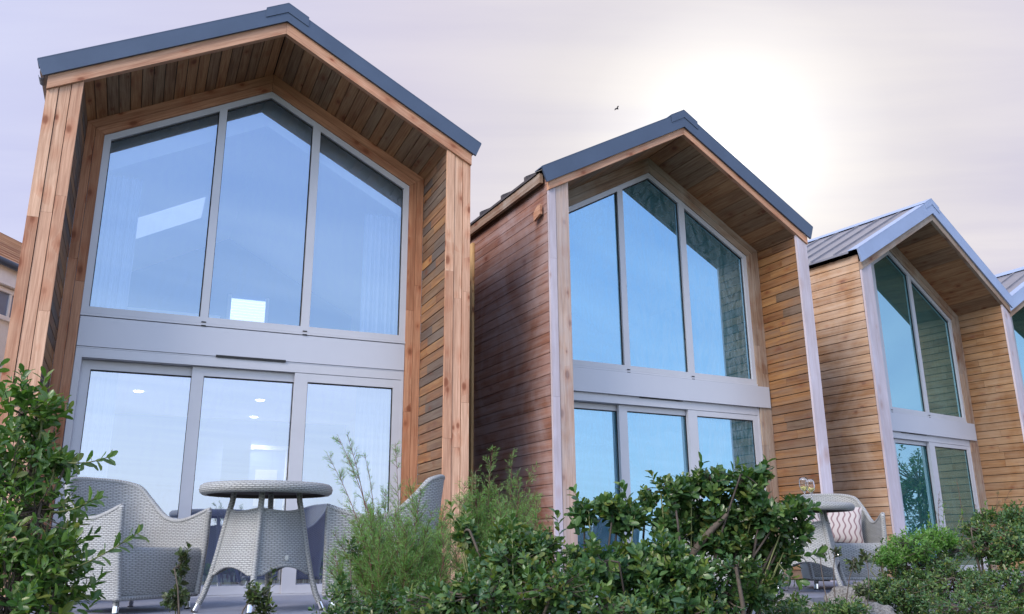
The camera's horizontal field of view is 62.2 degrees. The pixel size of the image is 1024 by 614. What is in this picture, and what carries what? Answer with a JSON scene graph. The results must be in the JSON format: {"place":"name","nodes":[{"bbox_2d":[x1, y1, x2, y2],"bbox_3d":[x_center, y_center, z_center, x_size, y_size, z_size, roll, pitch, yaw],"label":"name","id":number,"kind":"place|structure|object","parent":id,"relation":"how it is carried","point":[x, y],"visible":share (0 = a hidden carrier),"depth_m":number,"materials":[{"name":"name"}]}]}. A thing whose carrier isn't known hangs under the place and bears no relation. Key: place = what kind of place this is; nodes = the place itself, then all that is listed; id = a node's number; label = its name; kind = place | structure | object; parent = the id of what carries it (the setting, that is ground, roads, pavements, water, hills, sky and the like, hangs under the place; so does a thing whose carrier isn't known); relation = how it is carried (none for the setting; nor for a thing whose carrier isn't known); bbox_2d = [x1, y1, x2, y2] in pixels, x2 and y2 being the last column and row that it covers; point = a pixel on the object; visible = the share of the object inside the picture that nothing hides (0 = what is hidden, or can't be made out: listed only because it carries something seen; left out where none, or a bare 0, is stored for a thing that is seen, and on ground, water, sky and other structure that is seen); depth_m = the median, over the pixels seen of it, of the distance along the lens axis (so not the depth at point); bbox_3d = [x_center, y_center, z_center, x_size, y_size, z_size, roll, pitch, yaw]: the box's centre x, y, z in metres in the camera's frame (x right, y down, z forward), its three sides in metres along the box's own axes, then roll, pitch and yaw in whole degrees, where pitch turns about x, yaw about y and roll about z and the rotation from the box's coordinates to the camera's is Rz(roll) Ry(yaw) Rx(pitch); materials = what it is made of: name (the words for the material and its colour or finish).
{"place":"outdoors","nodes":[
{"label":"outdoors","id":0,"kind":"place"},
{"bbox_2d":[0,0,1023,274],"label":"sky","id":1,"kind":"structure","parent":0,"point":[852,112],"materials":[{"name":"white"}]},
{"bbox_2d":[685,499,768,580],"bbox_3d":[1.956,2.212,8.072,0.856,0.957,0.810,-9,-18,29],"label":"wicker armchair","id":2,"kind":"object","parent":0,"point":[719,558],"depth_m":7.70,"materials":[{"name":"grey wicker"}]},
{"bbox_3d":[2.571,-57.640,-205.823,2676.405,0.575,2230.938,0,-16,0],"label":"ground","id":3,"kind":"structure","parent":0,"visible":0},
{"bbox_2d":[0,232,21,378],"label":"white house","id":4,"kind":"structure","parent":3,"relation":"on","point":[10,250],"depth_m":12.32,"materials":[{"name":"orange"}]},
{"bbox_2d":[0,286,13,322],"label":"window","id":5,"kind":"structure","parent":4,"relation":"in","point":[6,295],"depth_m":12.31,"materials":[{"name":"white glass"}]},
{"bbox_2d":[0,358,148,613],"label":"glossy shrub","id":6,"kind":"object","parent":3,"relation":"on","point":[45,567],"visible":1,"depth_m":2.94,"materials":[{"name":"green plant"}]},
{"bbox_2d":[160,542,191,613],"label":"sprig","id":7,"kind":"object","parent":3,"relation":"on","point":[177,600],"visible":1,"depth_m":4.17,"materials":[{"name":"green plant"}]},
{"bbox_2d":[0,3,480,600],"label":"timber cabin","id":8,"kind":"object","parent":3,"relation":"on","point":[244,255],"visible":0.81,"depth_m":8.90,"materials":[{"name":"brown wood"}]},
{"bbox_2d":[61,359,191,520],"bbox_3d":[-3.510,1.560,7.804,1.046,2.108,0.045,6,-17,-23],"label":"sliding door","id":9,"kind":"structure","parent":8,"relation":"in","point":[87,366],"depth_m":7.91,"materials":[{"name":"grey metal"}]},
{"bbox_2d":[178,366,293,595],"bbox_3d":[-2.602,1.648,8.136,1.060,2.108,0.045,6,-17,-23],"label":"sliding door","id":10,"kind":"structure","parent":8,"relation":"in","point":[198,373],"depth_m":8.08,"materials":[{"name":"grey metal"}]},
{"bbox_2d":[80,92,408,343],"bbox_3d":[-2.599,-1.038,8.862,3.119,2.676,0.105,6,-17,-23],"label":"window frame","id":11,"kind":"structure","parent":8,"relation":"in","point":[203,319],"depth_m":8.74,"materials":[{"name":"grey metal"}]},
{"bbox_2d":[280,373,400,593],"bbox_3d":[-1.679,1.737,8.474,1.102,2.108,0.045,6,-17,-23],"label":"sliding door","id":12,"kind":"structure","parent":8,"relation":"in","point":[301,381],"depth_m":8.52,"materials":[{"name":"grey metal"}]},
{"bbox_2d":[241,567,277,613],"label":"sprig","id":13,"kind":"object","parent":3,"relation":"on","point":[255,596],"visible":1,"depth_m":4.16,"materials":[{"name":"green plant"}]},
{"bbox_2d":[308,535,429,613],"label":"leafy bush","id":14,"kind":"object","parent":3,"relation":"on","point":[382,606],"visible":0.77,"depth_m":4.03,"materials":[{"name":"green plant"}]},
{"bbox_2d":[319,432,463,612],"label":"tamarisk","id":15,"kind":"object","parent":3,"relation":"on","point":[379,566],"visible":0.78,"depth_m":4.54,"materials":[{"name":"green plant"}]},
{"bbox_2d":[445,445,553,607],"bbox_3d":[-0.067,1.272,4.956,0.658,0.959,0.678,0,-16,0],"label":"tamarisk","id":16,"kind":"object","parent":3,"relation":"on","point":[478,516],"visible":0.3,"depth_m":4.97,"materials":[{"name":"green plant"}]},
{"bbox_2d":[3,570,1023,613],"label":"deck","id":17,"kind":"structure","parent":3,"relation":"on","point":[293,604],"depth_m":6.68,"materials":[{"name":"grey"}]},
{"bbox_2d":[64,477,211,613],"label":"wicker armchair","id":18,"kind":"object","parent":17,"relation":"on","point":[141,570],"visible":0.65,"depth_m":6.17,"materials":[{"name":"grey wicker"}]},
{"bbox_2d":[191,480,332,613],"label":"wicker table","id":19,"kind":"object","parent":17,"relation":"on","point":[259,540],"visible":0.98,"depth_m":5.83,"materials":[{"name":"grey wicker"}]},
{"bbox_2d":[322,474,444,606],"bbox_3d":[-0.940,1.756,6.390,0.856,0.957,0.810,1,-16,-6],"label":"wicker armchair","id":20,"kind":"object","parent":17,"relation":"on","point":[432,493],"visible":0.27,"depth_m":6.03,"materials":[{"name":"grey wicker"}]},
{"bbox_2d":[778,502,854,593],"bbox_3d":[2.737,2.219,7.805,0.864,0.796,0.864,5,-17,-19],"label":"wicker table","id":21,"kind":"object","parent":17,"relation":"on","point":[823,535],"visible":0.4,"depth_m":7.60,"materials":[{"name":"grey wicker"}]},
{"bbox_2d":[799,477,807,496],"bbox_3d":[2.682,1.680,7.782,0.082,0.223,0.082,0,-16,0],"label":"wine glass","id":22,"kind":"object","parent":21,"relation":"on","point":[803,483],"visible":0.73,"depth_m":7.77,"materials":[{"name":"white"}]},
{"bbox_2d":[807,479,814,499],"bbox_3d":[2.812,1.734,7.974,0.082,0.223,0.082,0,-16,0],"label":"wine glass","id":23,"kind":"object","parent":21,"relation":"on","point":[811,487],"visible":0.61,"depth_m":7.96,"materials":[{"name":"white"}]},
{"bbox_2d":[800,493,886,589],"bbox_3d":[3.304,2.373,8.672,0.810,0.957,0.856,-3,-16,8],"label":"wicker armchair","id":24,"kind":"object","parent":17,"relation":"on","point":[874,533],"visible":0.47,"depth_m":8.25,"materials":[{"name":"grey wicker"}]},
{"bbox_2d":[793,513,820,521],"bbox_3d":[3.017,2.233,8.778,0.420,0.400,0.130,-5,-33,-11],"label":"cushion","id":25,"kind":"object","parent":24,"relation":"on","point":[816,517],"visible":0.04,"depth_m":8.76,"materials":[{"name":"fabric"}]},
{"bbox_2d":[827,507,863,542],"bbox_3d":[3.387,2.233,8.715,0.420,0.400,0.130,3,-31,11],"label":"cushion","id":26,"kind":"object","parent":24,"relation":"on","point":[846,527],"visible":0.61,"depth_m":8.64,"materials":[{"name":"fabric"}]},
{"bbox_2d":[393,500,656,613],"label":"glossy shrub","id":27,"kind":"object","parent":3,"relation":"on","point":[502,570],"visible":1,"depth_m":3.59,"materials":[{"name":"green plant"}]},
{"bbox_2d":[546,479,719,613],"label":"glossy shrub","id":28,"kind":"object","parent":3,"relation":"on","point":[662,564],"visible":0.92,"depth_m":3.92,"materials":[{"name":"green plant"}]},
{"bbox_2d":[468,110,841,580],"bbox_3d":[0.677,1.284,12.777,4.200,6.226,6.608,8,-18,-27],"label":"timber cabin","id":29,"kind":"object","parent":3,"relation":"on","point":[641,301],"visible":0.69,"depth_m":10.68,"materials":[{"name":"brown wood"}]},
{"bbox_2d":[574,402,621,550],"bbox_3d":[0.919,2.141,9.868,0.960,2.055,0.045,8,-18,-27],"label":"sliding door","id":30,"kind":"structure","parent":29,"relation":"in","point":[596,431],"depth_m":10.03,"materials":[{"name":"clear glass"}]},
{"bbox_2d":[617,405,689,546],"bbox_3d":[1.783,2.244,10.252,1.120,2.055,0.045,8,-18,-27],"label":"sliding door","id":31,"kind":"structure","parent":29,"relation":"in","point":[649,438],"depth_m":10.35,"materials":[{"name":"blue glass"}]},
{"bbox_2d":[569,173,757,385],"bbox_3d":[1.855,-0.450,11.020,3.143,2.769,0.105,8,-18,-27],"label":"window frame","id":32,"kind":"structure","parent":29,"relation":"in","point":[656,289],"depth_m":10.99,"materials":[{"name":"blue glass"}]},
{"bbox_2d":[686,410,761,510],"bbox_3d":[2.728,2.358,10.678,1.163,2.055,0.045,8,-18,-27],"label":"sliding door","id":33,"kind":"structure","parent":29,"relation":"in","point":[719,437],"depth_m":10.84,"materials":[{"name":"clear glass"}]},
{"bbox_2d":[640,552,788,613],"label":"glossy shrub","id":34,"kind":"object","parent":3,"relation":"on","point":[721,599],"visible":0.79,"depth_m":3.92,"materials":[{"name":"green plant"}]},
{"bbox_2d":[635,451,827,613],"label":"glossy shrub","id":35,"kind":"object","parent":3,"relation":"on","point":[719,524],"visible":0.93,"depth_m":4.17,"materials":[{"name":"green plant"}]},
{"bbox_2d":[761,592,813,613],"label":"rock","id":36,"kind":"object","parent":3,"relation":"on","point":[788,595],"visible":0.06,"depth_m":5.62,"materials":[{"name":"grey stone"}]},
{"bbox_2d":[761,590,872,613],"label":"leafy bush","id":37,"kind":"object","parent":3,"relation":"on","point":[842,606],"visible":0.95,"depth_m":5.10,"materials":[{"name":"green plant"}]},
{"bbox_2d":[820,544,872,613],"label":"twiggy plant","id":38,"kind":"object","parent":3,"relation":"on","point":[854,564],"visible":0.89,"depth_m":5.71,"materials":[{"name":"green plant"}]},
{"bbox_2d":[824,580,891,603],"bbox_3d":[2.582,2.193,6.346,0.420,0.282,0.421,14,-21,-41],"label":"rock","id":39,"kind":"object","parent":3,"relation":"on","point":[840,591],"visible":0.29,"depth_m":6.27,"materials":[{"name":"grey stone"}]},
{"bbox_2d":[851,600,895,613],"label":"rock","id":40,"kind":"object","parent":3,"relation":"on","point":[877,608],"visible":0.52,"depth_m":5.79,"materials":[{"name":"grey stone"}]},
{"bbox_2d":[807,198,1023,576],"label":"timber cabin","id":41,"kind":"object","parent":3,"relation":"on","point":[923,393],"visible":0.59,"depth_m":14.09,"materials":[{"name":"brown wood"}]},
{"bbox_2d":[894,439,940,569],"bbox_3d":[6.413,3.128,13.417,1.150,2.019,0.045,10,-19,-34],"label":"sliding door","id":42,"kind":"structure","parent":41,"relation":"in","point":[915,482],"depth_m":13.51,"materials":[{"name":"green glass"}]},
{"bbox_2d":[871,251,966,422],"bbox_3d":[6.454,0.402,14.183,3.432,2.843,0.105,10,-19,-34],"label":"window frame","id":43,"kind":"structure","parent":41,"relation":"in","point":[919,353],"depth_m":14.41,"materials":[{"name":"green glass"}]},
{"bbox_2d":[926,442,987,569],"bbox_3d":[7.342,3.282,13.983,1.267,2.019,0.045,10,-19,-34],"label":"sliding door","id":44,"kind":"structure","parent":41,"relation":"in","point":[948,463],"depth_m":14.03,"materials":[{"name":"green glass"}]},
{"bbox_2d":[875,500,988,613],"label":"bright bush","id":45,"kind":"object","parent":3,"relation":"on","point":[932,540],"visible":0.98,"depth_m":6.40,"materials":[{"name":"green plant"}]},
{"bbox_2d":[863,536,1023,613],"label":"leafy bush","id":46,"kind":"object","parent":3,"relation":"on","point":[937,578],"visible":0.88,"depth_m":6.13,"materials":[{"name":"green plant"}]},
{"bbox_2d":[935,482,1012,533],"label":"tall grass","id":47,"kind":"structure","parent":3,"relation":"on","point":[974,506],"depth_m":7.31,"materials":[{"name":"green plant"}]},
{"bbox_2d":[953,499,1023,613],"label":"leafy bush","id":48,"kind":"object","parent":3,"relation":"on","point":[978,533],"visible":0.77,"depth_m":6.64,"materials":[{"name":"green plant"}]},
{"bbox_2d":[995,267,1023,392],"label":"timber cabin","id":49,"kind":"object","parent":3,"relation":"on","point":[1012,282],"visible":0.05,"depth_m":17.00,"materials":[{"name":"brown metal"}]},
{"bbox_2d":[1011,307,1023,390],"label":"window frame","id":50,"kind":"structure","parent":49,"relation":"in","point":[1017,320],"depth_m":17.11,"materials":[{"name":"white glass"}]}
]}

